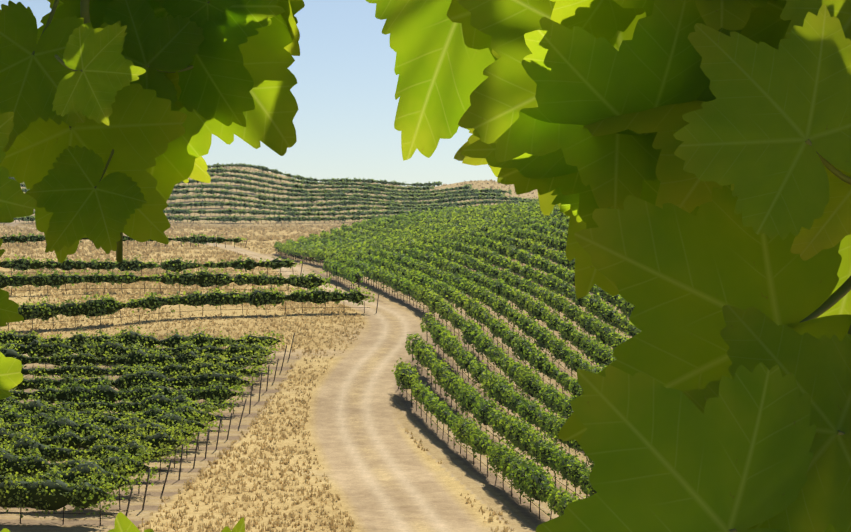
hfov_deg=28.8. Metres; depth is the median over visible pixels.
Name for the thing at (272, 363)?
vine drip lines
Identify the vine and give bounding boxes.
[0,163,641,524]
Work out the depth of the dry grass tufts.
137.27 m
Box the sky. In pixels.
[0,0,497,186]
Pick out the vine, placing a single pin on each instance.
(315, 247)
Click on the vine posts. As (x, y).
(230, 418)
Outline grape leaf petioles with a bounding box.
[31,0,850,531]
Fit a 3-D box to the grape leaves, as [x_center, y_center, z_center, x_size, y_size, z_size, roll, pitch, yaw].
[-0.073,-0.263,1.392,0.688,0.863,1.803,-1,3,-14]
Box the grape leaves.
[0,0,850,531]
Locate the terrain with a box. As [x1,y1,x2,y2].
[0,167,632,531]
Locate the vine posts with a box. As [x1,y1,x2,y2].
[125,241,427,516]
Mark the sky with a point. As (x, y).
(344, 91)
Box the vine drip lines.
[7,251,622,517]
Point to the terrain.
(382, 471)
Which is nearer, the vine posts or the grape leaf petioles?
the grape leaf petioles
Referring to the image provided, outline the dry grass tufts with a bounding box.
[0,166,536,531]

